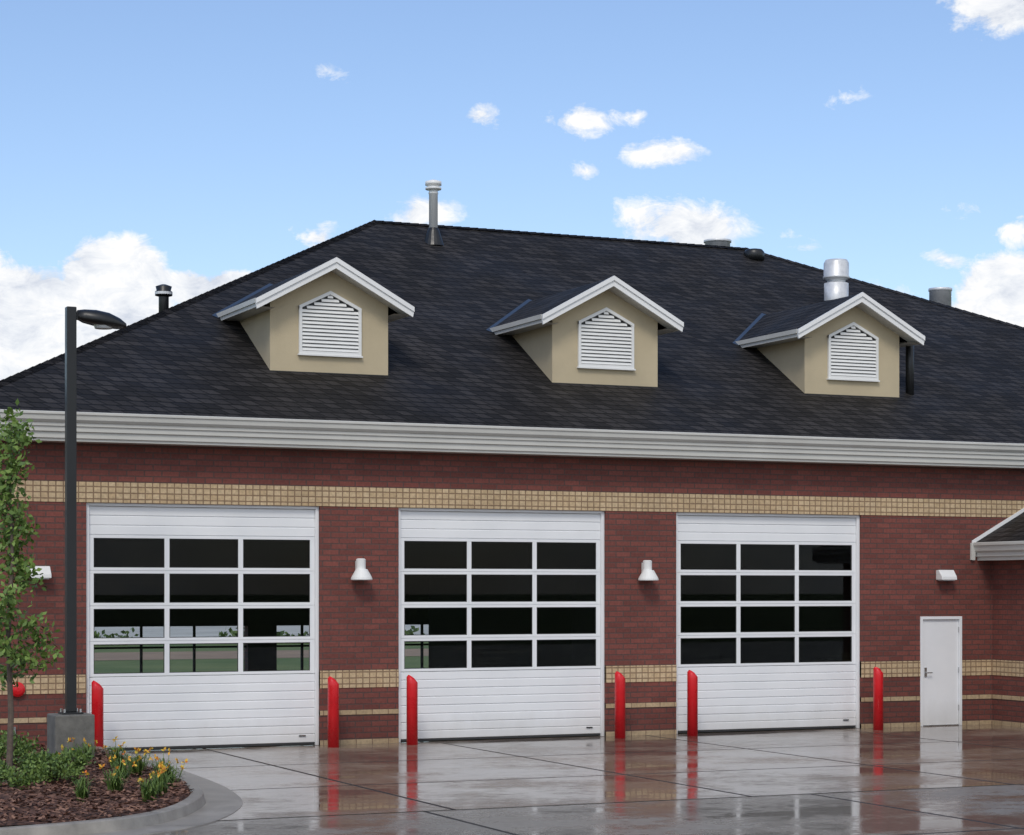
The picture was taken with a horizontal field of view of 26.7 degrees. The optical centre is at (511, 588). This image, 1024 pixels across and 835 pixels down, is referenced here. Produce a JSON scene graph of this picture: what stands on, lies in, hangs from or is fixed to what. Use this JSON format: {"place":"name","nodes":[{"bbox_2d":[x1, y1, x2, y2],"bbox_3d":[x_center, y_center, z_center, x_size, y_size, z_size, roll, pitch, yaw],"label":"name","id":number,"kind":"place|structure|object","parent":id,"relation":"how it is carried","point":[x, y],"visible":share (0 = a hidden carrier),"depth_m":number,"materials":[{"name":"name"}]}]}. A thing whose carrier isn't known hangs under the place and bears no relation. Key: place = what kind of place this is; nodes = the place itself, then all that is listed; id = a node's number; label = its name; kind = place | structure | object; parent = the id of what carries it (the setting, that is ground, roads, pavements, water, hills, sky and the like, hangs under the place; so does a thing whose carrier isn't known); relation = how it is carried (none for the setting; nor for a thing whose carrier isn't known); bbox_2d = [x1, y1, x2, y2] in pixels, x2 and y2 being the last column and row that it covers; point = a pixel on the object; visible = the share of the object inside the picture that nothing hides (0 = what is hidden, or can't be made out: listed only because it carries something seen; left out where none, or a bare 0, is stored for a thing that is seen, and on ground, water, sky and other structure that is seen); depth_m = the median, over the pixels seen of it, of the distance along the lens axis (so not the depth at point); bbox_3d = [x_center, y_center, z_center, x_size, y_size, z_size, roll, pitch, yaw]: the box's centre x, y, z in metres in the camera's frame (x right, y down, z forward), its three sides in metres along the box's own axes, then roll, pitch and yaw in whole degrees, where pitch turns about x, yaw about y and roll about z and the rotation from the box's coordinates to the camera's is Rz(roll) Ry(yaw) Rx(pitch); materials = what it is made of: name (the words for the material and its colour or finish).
{"place":"outdoors","nodes":[
{"label":"outdoors","id":0,"kind":"place"},
{"bbox_2d":[94,649,428,659],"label":"dirt road","id":1,"kind":"structure","parent":0,"point":[199,655],"depth_m":89.65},
{"bbox_2d":[0,0,1023,379],"label":"sky","id":2,"kind":"structure","parent":0,"point":[192,147],"materials":[{"name":"blue"}]},
{"bbox_2d":[94,642,1015,820],"bbox_3d":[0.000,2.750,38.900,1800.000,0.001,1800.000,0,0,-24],"label":"ground","id":3,"kind":"structure","parent":0,"point":[133,666],"depth_m":78.12,"materials":[{"name":"grey concrete"}]},
{"bbox_2d":[0,743,192,825],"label":"mulch bed","id":4,"kind":"object","parent":3,"relation":"on","point":[9,821],"visible":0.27,"depth_m":26.31,"materials":[{"name":"brown wood"}]},
{"bbox_2d":[0,730,42,765],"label":"green shrub","id":5,"kind":"object","parent":4,"relation":"on","point":[20,747],"visible":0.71,"depth_m":30.53,"materials":[{"name":"green plant"}]},
{"bbox_2d":[0,758,49,789],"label":"green shrub","id":6,"kind":"object","parent":4,"relation":"on","point":[10,773],"visible":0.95,"depth_m":27.17,"materials":[{"name":"green plant"}]},
{"bbox_2d":[0,398,62,783],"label":"young tree","id":7,"kind":"object","parent":4,"relation":"on","point":[11,533],"visible":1,"depth_m":27.95,"materials":[{"name":"green plant"}]},
{"bbox_2d":[15,746,95,783],"bbox_3d":[-6.063,2.365,28.626,1.014,0.562,1.135,0,0,-24],"label":"green shrub","id":8,"kind":"object","parent":4,"relation":"on","point":[74,763],"visible":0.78,"depth_m":28.42,"materials":[{"name":"green plant"}]},
{"bbox_2d":[62,737,86,752],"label":"daylily plant","id":9,"kind":"object","parent":4,"relation":"on","point":[70,740],"visible":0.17,"depth_m":31.50,"materials":[{"name":"yellow plant"}]},
{"bbox_2d":[68,770,95,800],"bbox_3d":[-5.216,2.405,26.379,0.388,0.392,0.362,0,0,-24],"label":"daylily plant","id":10,"kind":"object","parent":4,"relation":"on","point":[81,791],"visible":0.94,"depth_m":26.34,"materials":[{"name":"green plant"}]},
{"bbox_2d":[47,306,126,760],"bbox_3d":[-6.444,-0.750,32.808,1.140,7.040,0.600,0,0,-24],"label":"street lamp","id":11,"kind":"object","parent":4,"relation":"on","point":[70,721],"visible":0.93,"depth_m":32.63,"materials":[{"name":"metal"}]},
{"bbox_2d":[76,740,98,761],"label":"daylily plant","id":12,"kind":"object","parent":4,"relation":"on","point":[87,746],"visible":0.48,"depth_m":32.28,"materials":[{"name":"green plant"}]},
{"bbox_2d":[102,736,127,765],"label":"daylily plant","id":13,"kind":"object","parent":4,"relation":"on","point":[115,752],"visible":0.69,"depth_m":31.58,"materials":[{"name":"green plant"}]},
{"bbox_2d":[99,760,132,791],"bbox_3d":[-5.056,2.387,27.578,0.443,0.428,0.427,0,0,37],"label":"daylily plant","id":14,"kind":"object","parent":4,"relation":"on","point":[114,783],"visible":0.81,"depth_m":27.51,"materials":[{"name":"green plant"}]},
{"bbox_2d":[109,751,138,779],"bbox_3d":[-5.298,2.394,29.320,0.453,0.416,0.461,0,0,-11],"label":"daylily plant","id":15,"kind":"object","parent":4,"relation":"on","point":[124,767],"visible":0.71,"depth_m":29.30,"materials":[{"name":"green plant"}]},
{"bbox_2d":[119,746,152,774],"bbox_3d":[-5.220,2.399,30.140,0.530,0.406,0.570,0,0,26],"label":"daylily plant","id":16,"kind":"object","parent":4,"relation":"on","point":[139,763],"visible":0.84,"depth_m":30.05,"materials":[{"name":"green plant"}]},
{"bbox_2d":[135,770,167,801],"bbox_3d":[-4.391,2.411,26.446,0.435,0.381,0.387,0,0,-42],"label":"daylily plant","id":17,"kind":"object","parent":4,"relation":"on","point":[147,791],"visible":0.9,"depth_m":26.38,"materials":[{"name":"green plant"}]},
{"bbox_2d":[148,747,173,775],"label":"daylily plant","id":18,"kind":"object","parent":4,"relation":"on","point":[163,760],"visible":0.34,"depth_m":29.30,"materials":[{"name":"green plant"}]},
{"bbox_2d":[146,764,176,795],"bbox_3d":[-4.406,2.394,27.093,0.434,0.415,0.534,0,0,-24],"label":"daylily plant","id":19,"kind":"object","parent":4,"relation":"on","point":[163,787],"visible":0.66,"depth_m":27.03,"materials":[{"name":"green plant"}]},
{"bbox_2d":[153,754,191,786],"bbox_3d":[-4.483,2.381,28.259,0.541,0.442,0.537,0,0,41],"label":"daylily plant","id":20,"kind":"object","parent":4,"relation":"on","point":[168,771],"visible":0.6,"depth_m":28.20,"materials":[{"name":"green plant"}]},
{"bbox_2d":[94,626,424,645],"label":"hedge","id":21,"kind":"object","parent":3,"relation":"on","point":[281,633],"visible":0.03,"depth_m":107.00,"materials":[{"name":"green plant"}]},
{"bbox_2d":[94,625,428,637],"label":"gravel lot","id":22,"kind":"structure","parent":3,"relation":"on","point":[201,631],"depth_m":140.99,"materials":[{"name":"grey gravel"}]},
{"bbox_2d":[0,724,1023,826],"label":"concrete apron","id":23,"kind":"object","parent":3,"relation":"on","point":[290,781],"depth_m":32.60,"materials":[{"name":"grey concrete"}]},
{"bbox_2d":[91,680,103,746],"bbox_3d":[-6.788,2.110,35.316,0.196,1.220,0.196,0,0,-24],"label":"safety bollard","id":24,"kind":"object","parent":23,"relation":"on","point":[97,700],"visible":0.81,"depth_m":35.23,"materials":[{"name":"red paint"}]},
{"bbox_2d":[0,746,242,834],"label":"kerb","id":25,"kind":"structure","parent":23,"relation":"on","point":[205,801],"depth_m":24.94,"materials":[{"name":"concrete"}]},
{"bbox_2d":[328,676,338,747],"bbox_3d":[-3.064,2.110,36.982,0.196,1.220,0.196,0,0,-24],"label":"safety bollard","id":26,"kind":"object","parent":23,"relation":"on","point":[333,713],"visible":1,"depth_m":36.90,"materials":[{"name":"red paint"}]},
{"bbox_2d":[406,675,417,744],"bbox_3d":[-1.740,2.110,37.574,0.196,1.220,0.196,0,0,-24],"label":"safety bollard","id":27,"kind":"object","parent":23,"relation":"on","point":[411,710],"visible":1,"depth_m":37.50,"materials":[{"name":"red paint"}]},
{"bbox_2d":[615,671,624,737],"bbox_3d":[1.966,2.110,39.231,0.196,1.220,0.196,0,0,-24],"label":"safety bollard","id":28,"kind":"object","parent":23,"relation":"on","point":[619,705],"visible":1,"depth_m":39.15,"materials":[{"name":"red paint"}]},
{"bbox_2d":[687,670,697,735],"bbox_3d":[3.335,2.110,39.844,0.196,1.220,0.196,0,0,-24],"label":"safety bollard","id":29,"kind":"object","parent":23,"relation":"on","point":[692,703],"visible":1,"depth_m":39.76,"materials":[{"name":"red paint"}]},
{"bbox_2d":[873,667,882,729],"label":"safety bollard","id":30,"kind":"object","parent":23,"relation":"on","point":[877,698],"visible":1,"depth_m":41.42,"materials":[{"name":"red paint"}]},
{"bbox_2d":[923,724,957,726],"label":"threshold","id":31,"kind":"object","parent":23,"relation":"on","point":[941,725],"visible":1,"depth_m":42.71,"materials":[{"name":"metal"}]},
{"bbox_2d":[0,441,1023,746],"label":"brick walls","id":32,"kind":"structure","parent":3,"relation":"on","point":[902,561],"depth_m":39.69,"materials":[{"name":"red brick"}]},
{"bbox_2d":[13,682,24,734],"bbox_3d":[-8.089,1.972,35.230,0.275,0.895,0.095,0,0,-24],"label":"fire alarm bell","id":33,"kind":"object","parent":32,"relation":"attached to","point":[19,691],"visible":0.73,"depth_m":35.21,"materials":[{"name":"red paint"}]},
{"bbox_2d":[30,566,51,578],"bbox_3d":[-7.742,-0.262,35.317,0.360,0.214,0.217,0,0,-24],"label":"wall sconce","id":34,"kind":"object","parent":32,"relation":"attached to","point":[46,570],"depth_m":35.28,"materials":[{"name":"paint"}]},
{"bbox_2d":[86,503,318,744],"bbox_3d":[-5.245,0.645,36.691,4.078,4.149,0.150,0,0,-24],"label":"frame","id":35,"kind":"object","parent":32,"relation":"attached to","point":[316,673],"visible":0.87,"depth_m":37.00,"materials":[{"name":"white paint"}]},
{"bbox_2d":[89,506,314,748],"bbox_3d":[-5.236,0.647,36.669,3.956,4.049,0.042,0,0,-24],"label":"sectional garage door","id":36,"kind":"structure","parent":35,"relation":"attached to","point":[164,711],"depth_m":36.68,"materials":[{"name":"white paint"}]},
{"bbox_2d":[112,742,314,749],"bbox_3d":[-5.246,2.691,36.693,3.956,0.032,0.045,0,0,-24],"label":"bottom seal","id":37,"kind":"object","parent":36,"relation":"attached to","point":[222,746],"visible":0.64,"depth_m":36.81,"materials":[{"name":"black rubber"}]},
{"bbox_2d":[89,535,314,676],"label":"window rails","id":38,"kind":"object","parent":35,"relation":"attached to","point":[166,605],"depth_m":36.64,"materials":[{"name":"white metal"}]},
{"bbox_2d":[94,538,309,673],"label":"gaskets","id":39,"kind":"object","parent":38,"relation":"attached to","point":[212,608],"visible":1,"depth_m":36.83,"materials":[{"name":"rubber"}]},
{"bbox_2d":[127,673,313,747],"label":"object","id":40,"kind":"object","parent":35,"relation":"attached to","point":[202,675],"visible":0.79,"depth_m":36.74,"materials":[{"name":"white metal"}]},
{"bbox_2d":[351,558,371,579],"bbox_3d":[-2.619,-0.338,37.553,0.380,0.375,0.380,0,0,-24],"label":"wall sconce","id":41,"kind":"object","parent":32,"relation":"attached to","point":[361,572],"depth_m":37.47,"materials":[{"name":"paint"}]},
{"bbox_2d":[0,660,991,694],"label":"block band","id":42,"kind":"object","parent":32,"relation":"attached to","point":[48,684],"visible":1,"depth_m":39.68,"materials":[{"name":"beige brick"}]},
{"bbox_2d":[0,694,991,723],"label":"thin brick band","id":43,"kind":"object","parent":32,"relation":"attached to","point":[396,711],"visible":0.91,"depth_m":39.82,"materials":[{"name":"brick"}]},
{"bbox_2d":[399,508,603,742],"bbox_3d":[-0.188,0.645,38.953,4.078,4.149,0.150,0,0,-24],"label":"frame","id":44,"kind":"object","parent":32,"relation":"attached to","point":[601,513],"visible":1,"depth_m":39.46,"materials":[{"name":"white paint"}]},
{"bbox_2d":[404,669,571,739],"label":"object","id":45,"kind":"object","parent":44,"relation":"attached to","point":[491,670],"visible":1,"depth_m":38.88,"materials":[{"name":"white metal"}]},
{"bbox_2d":[401,511,599,739],"bbox_3d":[-0.178,0.647,38.931,3.956,4.049,0.042,0,0,-24],"label":"sectional garage door","id":46,"kind":"structure","parent":44,"relation":"attached to","point":[467,704],"depth_m":38.94,"materials":[{"name":"white paint"}]},
{"bbox_2d":[401,734,599,741],"bbox_3d":[-0.189,2.691,38.955,3.956,0.032,0.045,0,0,-24],"label":"bottom seal","id":47,"kind":"object","parent":46,"relation":"attached to","point":[505,737],"visible":1,"depth_m":38.97,"materials":[{"name":"black rubber"}]},
{"bbox_2d":[401,538,599,671],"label":"window rails","id":48,"kind":"object","parent":44,"relation":"attached to","point":[534,604],"depth_m":38.95,"materials":[{"name":"white metal"}]},
{"bbox_2d":[404,541,595,668],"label":"gaskets","id":49,"kind":"object","parent":48,"relation":"attached to","point":[492,607],"visible":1,"depth_m":38.73,"materials":[{"name":"rubber"}]},
{"bbox_2d":[0,409,1023,468],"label":"eave cornice","id":50,"kind":"structure","parent":32,"relation":"on","point":[146,429],"depth_m":38.33,"materials":[{"name":"paint"}]},
{"bbox_2d":[5,480,1023,516],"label":"block band","id":51,"kind":"object","parent":32,"relation":"attached to","point":[104,492],"visible":1,"depth_m":38.79,"materials":[{"name":"beige brick"}]},
{"bbox_2d":[94,539,951,673],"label":"interior","id":52,"kind":"object","parent":32,"relation":"in","point":[197,587],"visible":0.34,"depth_m":50.30,"materials":[{"name":"black"}]},
{"bbox_2d":[638,560,658,580],"bbox_3d":[2.521,-0.338,39.852,0.380,0.375,0.380,0,0,-24],"label":"wall sconce","id":53,"kind":"object","parent":32,"relation":"attached to","point":[648,573],"depth_m":39.77,"materials":[{"name":"paint"}]},
{"bbox_2d":[676,512,859,733],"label":"frame","id":54,"kind":"object","parent":32,"relation":"attached to","point":[857,603],"visible":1,"depth_m":41.89,"materials":[{"name":"white paint"}]},
{"bbox_2d":[678,515,855,730],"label":"sectional garage door","id":55,"kind":"structure","parent":54,"relation":"attached to","point":[751,697],"depth_m":41.21,"materials":[{"name":"white paint"}]},
{"bbox_2d":[678,726,855,732],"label":"bottom seal","id":56,"kind":"object","parent":55,"relation":"attached to","point":[772,729],"visible":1,"depth_m":41.25,"materials":[{"name":"black rubber"}]},
{"bbox_2d":[678,541,855,666],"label":"window rails","id":57,"kind":"object","parent":54,"relation":"attached to","point":[737,634],"depth_m":41.17,"materials":[{"name":"white paint"}]},
{"bbox_2d":[681,544,851,663],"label":"gaskets","id":58,"kind":"object","parent":57,"relation":"attached to","point":[774,606],"visible":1,"depth_m":41.27,"materials":[{"name":"rubber"}]},
{"bbox_2d":[698,664,851,730],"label":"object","id":59,"kind":"object","parent":54,"relation":"attached to","point":[778,665],"visible":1,"depth_m":41.37,"materials":[{"name":"white metal"}]},
{"bbox_2d":[920,616,961,726],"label":"frame","id":60,"kind":"object","parent":32,"relation":"attached to","point":[958,618],"visible":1,"depth_m":42.81,"materials":[{"name":"white paint"}]},
{"bbox_2d":[923,620,957,724],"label":"leaf","id":61,"kind":"object","parent":60,"relation":"attached to","point":[940,662],"visible":1,"depth_m":42.72,"materials":[{"name":"white paint"}]},
{"bbox_2d":[924,668,932,676],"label":"door handle","id":62,"kind":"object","parent":61,"relation":"attached to","point":[925,672],"depth_m":42.55,"materials":[{"name":"metal"}]},
{"bbox_2d":[936,570,956,580],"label":"wall sconce","id":63,"kind":"object","parent":32,"relation":"attached to","point":[945,575],"depth_m":42.56,"materials":[{"name":"paint"}]},
{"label":"side cornice","id":64,"kind":"object","parent":32,"relation":"attached to","visible":0},
{"bbox_2d":[0,223,1023,443],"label":"roof","id":65,"kind":"structure","parent":64,"relation":"on","point":[452,359],"depth_m":42.37,"materials":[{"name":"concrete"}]},
{"bbox_2d":[155,284,172,311],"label":"roof vent pipe","id":66,"kind":"object","parent":65,"relation":"attached to","point":[163,292],"visible":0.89,"depth_m":42.31,"materials":[{"name":"black metal"}]},
{"bbox_2d":[0,220,377,386],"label":"hip cap","id":67,"kind":"object","parent":65,"relation":"attached to","point":[88,345],"visible":0.95,"depth_m":40.07,"materials":[{"name":"concrete"}]},
{"bbox_2d":[213,257,414,375],"bbox_3d":[-4.011,-4.893,40.422,3.200,2.111,4.345,0,0,-24],"label":"roof dormer","id":68,"kind":"object","parent":65,"relation":"on","point":[336,315],"visible":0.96,"depth_m":38.76,"materials":[{"name":"beige paint"}]},
{"bbox_2d":[424,179,443,245],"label":"roof vent pipe","id":69,"kind":"object","parent":65,"relation":"attached to","point":[433,234],"visible":0.97,"depth_m":46.07,"materials":[{"name":"silver metal"}]},
{"bbox_2d":[375,220,748,249],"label":"ridge cap","id":70,"kind":"object","parent":65,"relation":"on","point":[543,233],"visible":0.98,"depth_m":48.32,"materials":[{"name":"concrete"}]},
{"bbox_2d":[486,276,683,387],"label":"roof dormer","id":71,"kind":"object","parent":65,"relation":"on","point":[606,332],"visible":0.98,"depth_m":41.04,"materials":[{"name":"beige paint"}]},
{"bbox_2d":[704,238,730,245],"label":"roof exhaust fan","id":72,"kind":"object","parent":65,"relation":"on","point":[720,241],"visible":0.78,"depth_m":50.77},
{"bbox_2d":[744,248,763,259],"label":"roof turtle vent","id":73,"kind":"object","parent":65,"relation":"on","point":[754,254],"visible":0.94,"depth_m":49.69,"materials":[{"name":"black metal"}]},
{"bbox_2d":[733,292,924,397],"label":"roof dormer","id":74,"kind":"object","parent":65,"relation":"on","point":[851,345],"visible":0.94,"depth_m":43.33,"materials":[{"name":"beige paint"}]},
{"bbox_2d":[823,258,849,301],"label":"roof exhaust fan","id":75,"kind":"object","parent":65,"relation":"on","point":[836,276],"visible":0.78,"depth_m":47.69},
{"bbox_2d":[745,247,1023,329],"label":"hip cap","id":76,"kind":"object","parent":65,"relation":"on","point":[904,294],"visible":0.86,"depth_m":49.74,"materials":[{"name":"concrete"}]},
{"bbox_2d":[906,341,913,394],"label":"roof vent pipe","id":77,"kind":"object","parent":65,"relation":"on","point":[909,370],"visible":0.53,"depth_m":44.04,"materials":[{"name":"black metal"}]},
{"bbox_2d":[928,287,951,305],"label":"roof exhaust fan","id":78,"kind":"object","parent":65,"relation":"on","point":[941,295],"visible":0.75,"depth_m":50.88},
{"bbox_2d":[320,720,991,744],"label":"base course","id":79,"kind":"object","parent":3,"relation":"on","point":[627,733],"visible":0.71,"depth_m":40.01,"materials":[{"name":"beige brick"}]},
{"bbox_2d":[970,508,1023,726],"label":"brick wing","id":80,"kind":"structure","parent":3,"relation":"on","point":[1000,545],"depth_m":42.72,"materials":[{"name":"red brick"}]},
{"bbox_2d":[149,784,1023,834],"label":"driveway","id":81,"kind":"structure","parent":0,"point":[987,810],"depth_m":25.55,"materials":[{"name":"concrete"}]}
]}

